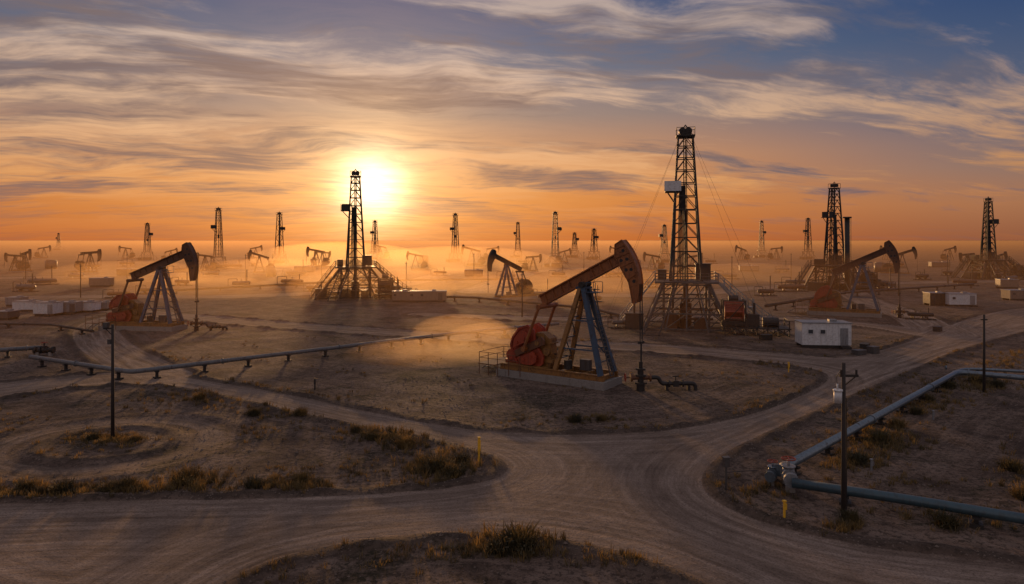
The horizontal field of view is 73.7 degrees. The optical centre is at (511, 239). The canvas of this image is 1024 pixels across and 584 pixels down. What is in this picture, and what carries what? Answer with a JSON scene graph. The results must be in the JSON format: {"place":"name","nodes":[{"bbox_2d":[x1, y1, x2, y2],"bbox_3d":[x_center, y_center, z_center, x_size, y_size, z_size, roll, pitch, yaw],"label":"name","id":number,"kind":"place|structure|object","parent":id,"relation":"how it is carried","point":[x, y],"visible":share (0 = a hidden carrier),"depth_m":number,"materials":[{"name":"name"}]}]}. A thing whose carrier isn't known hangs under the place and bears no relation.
{"place":"outdoors","nodes":[
{"label":"outdoors","id":0,"kind":"place"},
{"bbox_2d":[0,240,1023,583],"bbox_3d":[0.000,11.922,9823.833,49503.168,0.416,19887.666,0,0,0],"label":"ground","id":1,"kind":"structure","parent":0,"point":[396,368],"depth_m":52.66,"materials":[{"name":"soil"}]},
{"bbox_2d":[0,309,19,319],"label":"site cabin","id":2,"kind":"object","parent":1,"relation":"on","point":[6,314],"visible":1,"depth_m":102.51,"materials":[{"name":"grey metal"}]},
{"bbox_2d":[4,295,29,306],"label":"site cabin","id":3,"kind":"object","parent":1,"relation":"on","point":[8,302],"visible":0.53,"depth_m":123.02,"materials":[{"name":"metal"}]},
{"bbox_2d":[4,253,32,271],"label":"pumpjack","id":4,"kind":"object","parent":1,"relation":"on","point":[6,255],"visible":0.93,"depth_m":255.16,"materials":[{"name":"metal"}]},
{"bbox_2d":[0,345,40,357],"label":"pipeline","id":5,"kind":"object","parent":1,"relation":"on","point":[7,350],"visible":0.95,"depth_m":70.00,"materials":[{"name":"metal"}]},
{"bbox_2d":[3,476,41,492],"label":"desert shrub","id":6,"kind":"object","parent":1,"relation":"on","point":[24,484],"visible":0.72,"depth_m":32.60,"materials":[{"name":"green plant"}]},
{"bbox_2d":[14,249,31,271],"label":"pumpjack","id":7,"kind":"object","parent":1,"relation":"on","point":[29,252],"visible":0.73,"depth_m":256.73,"materials":[{"name":"metal"}]},
{"bbox_2d":[13,273,35,291],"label":"separator skid","id":8,"kind":"object","parent":1,"relation":"on","point":[29,287],"visible":1,"depth_m":158.36,"materials":[{"name":"grey metal"}]},
{"bbox_2d":[11,299,43,311],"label":"site cabin","id":9,"kind":"object","parent":1,"relation":"on","point":[24,305],"visible":0.8,"depth_m":114.14,"materials":[{"name":"metal"}]},
{"bbox_2d":[23,266,58,284],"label":"separator skid","id":10,"kind":"object","parent":1,"relation":"on","point":[47,280],"visible":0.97,"depth_m":182.50,"materials":[{"name":"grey metal"}]},
{"bbox_2d":[32,342,55,355],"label":"valve assembly","id":11,"kind":"object","parent":1,"relation":"on","point":[43,348],"visible":1,"depth_m":70.50,"materials":[{"name":"metal"}]},
{"bbox_2d":[0,323,93,334],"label":"pipeline","id":12,"kind":"object","parent":1,"relation":"on","point":[56,325],"visible":1,"depth_m":91.29,"materials":[{"name":"metal"}]},
{"bbox_2d":[32,300,63,316],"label":"site cabin","id":13,"kind":"object","parent":1,"relation":"on","point":[49,308],"visible":1,"depth_m":107.71,"materials":[{"name":"metal"}]},
{"bbox_2d":[43,476,82,495],"bbox_3d":[-21.548,11.721,32.745,2.033,0.790,1.900,0,0,31],"label":"desert shrub","id":14,"kind":"object","parent":1,"relation":"on","point":[64,486],"visible":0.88,"depth_m":32.58,"materials":[{"name":"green plant"}]},
{"bbox_2d":[62,300,82,314],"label":"site cabin","id":15,"kind":"object","parent":1,"relation":"on","point":[71,307],"visible":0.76,"depth_m":110.28,"materials":[{"name":"metal"}]},
{"bbox_2d":[70,249,101,273],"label":"pumpjack","id":16,"kind":"object","parent":1,"relation":"on","point":[90,253],"visible":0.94,"depth_m":242.44,"materials":[{"name":"metal"}]},
{"bbox_2d":[82,300,100,311],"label":"site cabin","id":17,"kind":"object","parent":1,"relation":"on","point":[91,305],"visible":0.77,"depth_m":112.94,"materials":[{"name":"metal"}]},
{"bbox_2d":[88,277,114,286],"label":"site cabin","id":18,"kind":"object","parent":1,"relation":"on","point":[101,282],"visible":1,"depth_m":174.95,"materials":[{"name":"metal"}]},
{"bbox_2d":[90,477,120,492],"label":"desert shrub","id":19,"kind":"object","parent":1,"relation":"on","point":[108,484],"visible":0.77,"depth_m":32.68,"materials":[{"name":"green plant"}]},
{"bbox_2d":[102,322,114,438],"bbox_3d":[-24.220,8.584,41.034,0.660,7.250,0.240,0,0,0],"label":"utility pole","id":20,"kind":"object","parent":1,"relation":"on","point":[106,325],"visible":0.88,"depth_m":40.96,"materials":[{"name":"brown wood"}]},
{"bbox_2d":[110,474,143,490],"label":"desert shrub","id":21,"kind":"object","parent":1,"relation":"on","point":[126,480],"visible":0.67,"depth_m":32.94,"materials":[{"name":"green plant"}]},
{"bbox_2d":[116,268,137,275],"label":"site cabin","id":22,"kind":"object","parent":1,"relation":"on","point":[122,272],"visible":0.89,"depth_m":229.41,"materials":[{"name":"metal"}]},
{"bbox_2d":[85,242,198,331],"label":"pumpjack","id":23,"kind":"object","parent":1,"relation":"on","point":[128,313],"visible":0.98,"depth_m":90.70,"materials":[{"name":"metal"}]},
{"bbox_2d":[138,222,156,259],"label":"drilling derrick","id":24,"kind":"object","parent":1,"relation":"on","point":[147,226],"visible":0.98,"depth_m":402.92,"materials":[{"name":"metal"}]},
{"bbox_2d":[164,463,217,486],"bbox_3d":[-16.067,11.531,33.709,2.306,1.028,2.789,0,0,-38],"label":"desert shrub","id":25,"kind":"object","parent":1,"relation":"on","point":[180,477],"visible":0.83,"depth_m":33.44,"materials":[{"name":"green plant"}]},
{"bbox_2d":[186,389,215,399],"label":"desert shrub","id":26,"kind":"object","parent":1,"relation":"on","point":[202,395],"visible":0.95,"depth_m":51.42,"materials":[{"name":"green plant"}]},
{"bbox_2d":[187,315,227,330],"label":"wellhead","id":27,"kind":"object","parent":1,"relation":"on","point":[196,323],"visible":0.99,"depth_m":90.37,"materials":[{"name":"metal"}]},
{"bbox_2d":[197,252,220,271],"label":"pumpjack","id":28,"kind":"object","parent":1,"relation":"on","point":[213,266],"visible":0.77,"depth_m":253.66,"materials":[{"name":"metal"}]},
{"bbox_2d":[201,208,234,268],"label":"drilling derrick","id":29,"kind":"object","parent":1,"relation":"on","point":[219,221],"visible":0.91,"depth_m":284.30,"materials":[{"name":"metal"}]},
{"bbox_2d":[232,473,270,488],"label":"desert shrub","id":30,"kind":"object","parent":1,"relation":"on","point":[252,482],"visible":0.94,"depth_m":32.77,"materials":[{"name":"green plant"}]},
{"bbox_2d":[244,404,264,416],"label":"desert shrub","id":31,"kind":"object","parent":1,"relation":"on","point":[253,412],"visible":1,"depth_m":46.83,"materials":[{"name":"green plant"}]},
{"bbox_2d":[248,250,276,273],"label":"pumpjack","id":32,"kind":"object","parent":1,"relation":"on","point":[250,252],"visible":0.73,"depth_m":242.28,"materials":[{"name":"metal"}]},
{"bbox_2d":[270,211,289,263],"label":"drilling derrick","id":33,"kind":"object","parent":1,"relation":"on","point":[281,228],"visible":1,"depth_m":345.13,"materials":[{"name":"metal"}]},
{"bbox_2d":[277,274,305,285],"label":"separator skid","id":34,"kind":"object","parent":1,"relation":"on","point":[286,280],"visible":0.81,"depth_m":179.04,"materials":[{"name":"metal"}]},
{"bbox_2d":[28,322,558,379],"bbox_3d":[-17.211,11.490,72.644,58.602,1.120,13.080,0,0,-26],"label":"pipeline","id":35,"kind":"object","parent":1,"relation":"on","point":[119,371],"visible":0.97,"depth_m":64.78,"materials":[{"name":"metal"}]},
{"bbox_2d":[289,405,308,416],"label":"desert shrub","id":36,"kind":"object","parent":1,"relation":"on","point":[301,411],"visible":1,"depth_m":46.42,"materials":[{"name":"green plant"}]},
{"bbox_2d":[285,467,319,484],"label":"desert shrub","id":37,"kind":"object","parent":1,"relation":"on","point":[302,475],"visible":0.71,"depth_m":33.63,"materials":[{"name":"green plant"}]},
{"bbox_2d":[294,265,314,271],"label":"site cabin","id":38,"kind":"object","parent":1,"relation":"on","point":[308,268],"visible":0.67,"depth_m":253.54,"materials":[{"name":"metal"}]},
{"bbox_2d":[306,246,332,267],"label":"pumpjack","id":39,"kind":"object","parent":1,"relation":"on","point":[325,261],"visible":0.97,"depth_m":292.61,"materials":[{"name":"metal"}]},
{"bbox_2d":[153,278,529,293],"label":"pipeline","id":40,"kind":"object","parent":1,"relation":"on","point":[245,286],"visible":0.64,"depth_m":174.61,"materials":[{"name":"metal"}]},
{"bbox_2d":[311,169,417,301],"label":"drilling derrick","id":41,"kind":"object","parent":1,"relation":"on","point":[383,287],"visible":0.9,"depth_m":140.60,"materials":[{"name":"metal"}]},
{"bbox_2d":[369,220,384,259],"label":"drilling derrick","id":42,"kind":"object","parent":1,"relation":"on","point":[372,232],"visible":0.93,"depth_m":420.28,"materials":[{"name":"metal"}]},
{"bbox_2d":[392,289,409,301],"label":"site cabin","id":43,"kind":"object","parent":1,"relation":"on","point":[397,295],"visible":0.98,"depth_m":131.45,"materials":[{"name":"metal"}]},
{"bbox_2d":[389,431,425,449],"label":"desert shrub","id":44,"kind":"object","parent":1,"relation":"on","point":[406,439],"visible":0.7,"depth_m":39.69,"materials":[{"name":"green plant"}]},
{"bbox_2d":[406,251,429,270],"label":"pumpjack","id":45,"kind":"object","parent":1,"relation":"on","point":[424,265],"visible":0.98,"depth_m":269.26,"materials":[{"name":"metal"}]},
{"bbox_2d":[404,289,446,301],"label":"site cabin","id":46,"kind":"object","parent":1,"relation":"on","point":[433,295],"visible":0.98,"depth_m":131.39,"materials":[{"name":"metal"}]},
{"bbox_2d":[419,453,454,473],"bbox_3d":[-3.936,11.622,35.746,2.304,0.957,2.210,0,0,5],"label":"desert shrub","id":47,"kind":"object","parent":1,"relation":"on","point":[434,461],"visible":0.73,"depth_m":35.59,"materials":[{"name":"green plant"}]},
{"bbox_2d":[436,462,469,477],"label":"desert shrub","id":48,"kind":"object","parent":1,"relation":"on","point":[451,468],"visible":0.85,"depth_m":34.76,"materials":[{"name":"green plant"}]},
{"bbox_2d":[444,213,464,261],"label":"drilling derrick","id":49,"kind":"object","parent":1,"relation":"on","point":[453,229],"visible":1,"depth_m":371.79,"materials":[{"name":"metal"}]},
{"bbox_2d":[448,449,476,464],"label":"desert shrub","id":50,"kind":"object","parent":1,"relation":"on","point":[460,456],"visible":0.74,"depth_m":36.72,"materials":[{"name":"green plant"}]},
{"bbox_2d":[464,269,483,276],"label":"site cabin","id":51,"kind":"object","parent":1,"relation":"on","point":[474,272],"visible":0.98,"depth_m":223.96,"materials":[{"name":"grey metal"}]},
{"bbox_2d":[461,244,486,266],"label":"pumpjack","id":52,"kind":"object","parent":1,"relation":"on","point":[481,260],"visible":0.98,"depth_m":302.40,"materials":[{"name":"metal"}]},
{"bbox_2d":[478,533,512,559],"bbox_3d":[-0.429,11.757,26.322,1.807,0.703,1.689,0,0,0],"label":"desert shrub","id":53,"kind":"object","parent":1,"relation":"on","point":[500,543],"visible":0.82,"depth_m":26.13,"materials":[{"name":"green plant"}]},
{"bbox_2d":[0,334,1023,583],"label":"dry grass","id":54,"kind":"structure","parent":1,"relation":"on","point":[204,480],"depth_m":35.37,"materials":[{"name":"brown plant"}]},
{"bbox_2d":[487,249,537,299],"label":"pumpjack","id":55,"kind":"object","parent":1,"relation":"on","point":[528,291],"visible":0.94,"depth_m":136.97,"materials":[{"name":"metal"}]},
{"bbox_2d":[479,519,550,560],"bbox_3d":[0.198,11.548,26.554,2.723,1.131,2.612,0,0,-38],"label":"desert shrub","id":56,"kind":"object","parent":1,"relation":"on","point":[514,536],"visible":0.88,"depth_m":26.50,"materials":[{"name":"green plant"}]},
{"bbox_2d":[510,222,525,257],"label":"drilling derrick","id":57,"kind":"object","parent":1,"relation":"on","point":[514,255],"visible":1,"depth_m":460.37,"materials":[{"name":"metal"}]},
{"bbox_2d":[521,254,541,271],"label":"pumpjack","id":58,"kind":"object","parent":1,"relation":"on","point":[524,265],"visible":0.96,"depth_m":256.04,"materials":[{"name":"metal"}]},
{"bbox_2d":[447,296,622,318],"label":"pipeline","id":59,"kind":"object","parent":1,"relation":"on","point":[559,305],"visible":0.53,"depth_m":124.28,"materials":[{"name":"metal"}]},
{"bbox_2d":[540,211,569,266],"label":"drilling derrick","id":60,"kind":"object","parent":1,"relation":"on","point":[554,264],"visible":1,"depth_m":301.72,"materials":[{"name":"metal"}]},
{"bbox_2d":[478,239,643,390],"bbox_3d":[3.648,6.017,58.959,16.396,12.114,3.850,0,0,35],"label":"pumpjack","id":61,"kind":"object","parent":1,"relation":"on","point":[532,354],"visible":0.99,"depth_m":57.26,"materials":[{"name":"metal"}]},
{"bbox_2d":[566,412,584,422],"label":"desert shrub","id":62,"kind":"object","parent":1,"relation":"on","point":[573,418],"visible":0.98,"depth_m":44.87,"materials":[{"name":"green plant"}]},
{"bbox_2d":[586,228,601,259],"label":"drilling derrick","id":63,"kind":"object","parent":1,"relation":"on","point":[593,249],"visible":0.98,"depth_m":420.36,"materials":[{"name":"metal"}]},
{"bbox_2d":[643,252,664,271],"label":"pumpjack","id":64,"kind":"object","parent":1,"relation":"on","point":[660,265],"visible":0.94,"depth_m":255.21,"materials":[{"name":"metal"}]},
{"bbox_2d":[624,361,696,391],"bbox_3d":[11.895,10.955,54.462,5.816,2.530,1.012,0,0,-2],"label":"wellhead","id":65,"kind":"object","parent":1,"relation":"on","point":[640,376],"visible":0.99,"depth_m":54.30,"materials":[{"name":"metal"}]},
{"bbox_2d":[654,224,676,262],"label":"drilling derrick","id":66,"kind":"object","parent":1,"relation":"on","point":[666,260],"visible":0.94,"depth_m":357.61,"materials":[{"name":"metal"}]},
{"bbox_2d":[603,125,790,336],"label":"drilling derrick","id":67,"kind":"object","parent":1,"relation":"on","point":[725,309],"visible":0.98,"depth_m":91.43,"materials":[{"name":"metal"}]},
{"bbox_2d":[722,456,756,490],"bbox_3d":[11.087,11.225,32.983,2.286,1.745,0.331,0,0,-25],"label":"marker post","id":68,"kind":"object","parent":1,"relation":"on","point":[725,462],"visible":0.9,"depth_m":32.55,"materials":[{"name":"grey metal"}]},
{"bbox_2d":[735,245,751,260],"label":"pumpjack","id":69,"kind":"object","parent":1,"relation":"on","point":[747,255],"visible":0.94,"depth_m":388.93,"materials":[{"name":"metal"}]},
{"bbox_2d":[739,265,758,271],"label":"site cabin","id":70,"kind":"object","parent":1,"relation":"on","point":[748,268],"visible":0.99,"depth_m":260.51,"materials":[{"name":"metal"}]},
{"bbox_2d":[751,220,767,257],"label":"drilling derrick","id":71,"kind":"object","parent":1,"relation":"on","point":[761,227],"visible":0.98,"depth_m":460.42,"materials":[{"name":"metal"}]},
{"bbox_2d":[754,276,776,295],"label":"separator skid","id":72,"kind":"object","parent":1,"relation":"on","point":[765,290],"visible":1,"depth_m":146.33,"materials":[{"name":"metal"}]},
{"bbox_2d":[765,459,777,485],"bbox_3d":[12.929,11.511,33.877,0.525,1.127,1.470,0,0,30],"label":"valve assembly","id":73,"kind":"object","parent":1,"relation":"on","point":[771,476],"visible":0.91,"depth_m":33.41,"materials":[{"name":"grey metal"}]},
{"bbox_2d":[780,456,798,492],"bbox_3d":[13.414,11.329,33.116,0.700,1.503,1.960,0,0,14],"label":"valve assembly","id":74,"kind":"object","parent":1,"relation":"on","point":[787,472],"visible":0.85,"depth_m":32.78,"materials":[{"name":"metal"}]},
{"bbox_2d":[774,272,808,291],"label":"separator skid","id":75,"kind":"object","parent":1,"relation":"on","point":[785,286],"visible":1,"depth_m":158.35,"materials":[{"name":"brown paint"}]},
{"bbox_2d":[800,218,815,258],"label":"drilling derrick","id":76,"kind":"object","parent":1,"relation":"on","point":[807,249],"visible":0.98,"depth_m":420.11,"materials":[{"name":"metal"}]},
{"bbox_2d":[794,319,851,349],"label":"site cabin","id":77,"kind":"object","parent":1,"relation":"on","point":[831,333],"visible":0.99,"depth_m":75.62,"materials":[{"name":"metal"}]},
{"bbox_2d":[841,328,847,344],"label":"door","id":78,"kind":"structure","parent":77,"relation":"in","point":[844,331],"depth_m":75.28,"materials":[{"name":"metal"}]},
{"bbox_2d":[787,240,900,317],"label":"pumpjack","id":79,"kind":"object","parent":1,"relation":"on","point":[827,300],"visible":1,"depth_m":107.76,"materials":[{"name":"metal"}]},
{"bbox_2d":[792,182,896,290],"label":"drilling derrick","id":80,"kind":"object","parent":1,"relation":"on","point":[835,260],"visible":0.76,"depth_m":163.25,"materials":[{"name":"metal"}]},
{"bbox_2d":[833,363,858,518],"bbox_3d":[14.375,8.777,29.385,1.085,6.950,0.400,0,0,0],"label":"utility pole","id":81,"kind":"object","parent":1,"relation":"on","point":[840,396],"visible":0.94,"depth_m":29.37,"materials":[{"name":"brown wood"}]},
{"bbox_2d":[841,217,851,291],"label":"vent stack","id":82,"kind":"object","parent":1,"relation":"on","point":[847,244],"visible":0.87,"depth_m":155.82,"materials":[{"name":"metal"}]},
{"bbox_2d":[827,504,873,527],"bbox_3d":[14.444,11.705,29.059,1.607,0.696,1.676,0,0,-35],"label":"desert shrub","id":83,"kind":"object","parent":1,"relation":"on","point":[852,515],"visible":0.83,"depth_m":29.01,"materials":[{"name":"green plant"}]},
{"bbox_2d":[840,448,876,467],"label":"desert shrub","id":84,"kind":"object","parent":1,"relation":"on","point":[858,457],"visible":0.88,"depth_m":36.55,"materials":[{"name":"green plant"}]},
{"bbox_2d":[764,283,973,310],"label":"pipeline","id":85,"kind":"object","parent":1,"relation":"on","point":[846,292],"visible":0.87,"depth_m":149.16,"materials":[{"name":"metal"}]},
{"bbox_2d":[860,424,901,444],"bbox_3d":[21.823,11.646,40.739,2.210,0.957,2.304,0,0,8],"label":"desert shrub","id":86,"kind":"object","parent":1,"relation":"on","point":[882,436],"visible":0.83,"depth_m":40.54,"materials":[{"name":"green plant"}]},
{"bbox_2d":[773,369,1023,476],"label":"pipeline","id":87,"kind":"object","parent":1,"relation":"on","point":[818,448],"visible":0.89,"depth_m":44.20,"materials":[{"name":"metal"}]},
{"bbox_2d":[882,416,915,428],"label":"desert shrub","id":88,"kind":"object","parent":1,"relation":"on","point":[901,423],"visible":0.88,"depth_m":43.62,"materials":[{"name":"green plant"}]},
{"bbox_2d":[880,247,917,274],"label":"pumpjack","id":89,"kind":"object","parent":1,"relation":"on","point":[889,265],"visible":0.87,"depth_m":232.80,"materials":[{"name":"metal"}]},
{"bbox_2d":[792,478,1023,529],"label":"pipeline","id":90,"kind":"object","parent":1,"relation":"on","point":[975,512],"visible":0.9,"depth_m":29.60,"materials":[{"name":"metal"}]},
{"bbox_2d":[907,405,927,414],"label":"desert shrub","id":91,"kind":"object","parent":1,"relation":"on","point":[914,410],"visible":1,"depth_m":46.85,"materials":[{"name":"green plant"}]},
{"bbox_2d":[904,308,936,319],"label":"separator skid","id":92,"kind":"object","parent":1,"relation":"on","point":[914,314],"visible":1,"depth_m":102.90,"materials":[{"name":"metal"}]},
{"bbox_2d":[923,291,946,305],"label":"site cabin","id":93,"kind":"object","parent":1,"relation":"on","point":[936,298],"visible":1,"depth_m":124.57,"materials":[{"name":"metal"}]},
{"bbox_2d":[919,504,968,533],"bbox_3d":[18.172,11.696,28.646,1.885,0.783,1.808,0,0,11],"label":"desert shrub","id":94,"kind":"object","parent":1,"relation":"on","point":[943,519],"visible":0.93,"depth_m":28.54,"materials":[{"name":"green plant"}]},
{"bbox_2d":[942,292,977,306],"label":"site cabin","id":95,"kind":"object","parent":1,"relation":"on","point":[960,299],"visible":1,"depth_m":122.90,"materials":[{"name":"metal"}]},
{"bbox_2d":[948,270,979,285],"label":"separator skid","id":96,"kind":"object","parent":1,"relation":"on","point":[964,281],"visible":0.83,"depth_m":178.91,"materials":[{"name":"brown paint"}]},
{"bbox_2d":[959,253,981,271],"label":"pumpjack","id":97,"kind":"object","parent":1,"relation":"on","point":[960,257],"visible":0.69,"depth_m":255.45,"materials":[{"name":"metal"}]},
{"bbox_2d":[980,314,987,391],"bbox_3d":[37.408,9.113,54.101,0.500,6.400,0.220,0,0,0],"label":"utility pole","id":98,"kind":"object","parent":1,"relation":"on","point":[984,374],"visible":0.75,"depth_m":54.04,"materials":[{"name":"brown wood"}]},
{"bbox_2d":[951,197,1023,279],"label":"drilling derrick","id":99,"kind":"object","parent":1,"relation":"on","point":[990,257],"visible":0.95,"depth_m":209.46,"materials":[{"name":"metal"}]},
{"bbox_2d":[995,278,1018,288],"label":"site cabin","id":100,"kind":"object","parent":1,"relation":"on","point":[1008,283],"visible":1,"depth_m":168.73,"materials":[{"name":"metal"}]},
{"bbox_2d":[993,454,1023,474],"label":"desert shrub","id":101,"kind":"object","parent":1,"relation":"on","point":[1009,464],"visible":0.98,"depth_m":35.59,"materials":[{"name":"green plant"}]},
{"bbox_2d":[1000,288,1023,299],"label":"site cabin","id":102,"kind":"object","parent":1,"relation":"on","point":[1014,294],"visible":1,"depth_m":135.09,"materials":[{"name":"metal"}]},
{"bbox_2d":[1006,480,1023,500],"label":"desert shrub","id":103,"kind":"object","parent":1,"relation":"on","point":[1017,492],"visible":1,"depth_m":31.62,"materials":[{"name":"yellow plant"}]},
{"bbox_2d":[0,263,1023,583],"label":"dirt road","id":104,"kind":"structure","parent":0,"point":[662,507],"depth_m":30.39,"materials":[{"name":"brown soil"}]},
{"bbox_2d":[0,375,1023,583],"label":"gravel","id":105,"kind":"structure","parent":0,"point":[441,534],"depth_m":39.12,"materials":[{"name":"brown gravel"}]},
{"bbox_2d":[0,0,1023,239],"label":"sky","id":106,"kind":"structure","parent":0,"point":[117,117],"materials":[{"name":"orange"}]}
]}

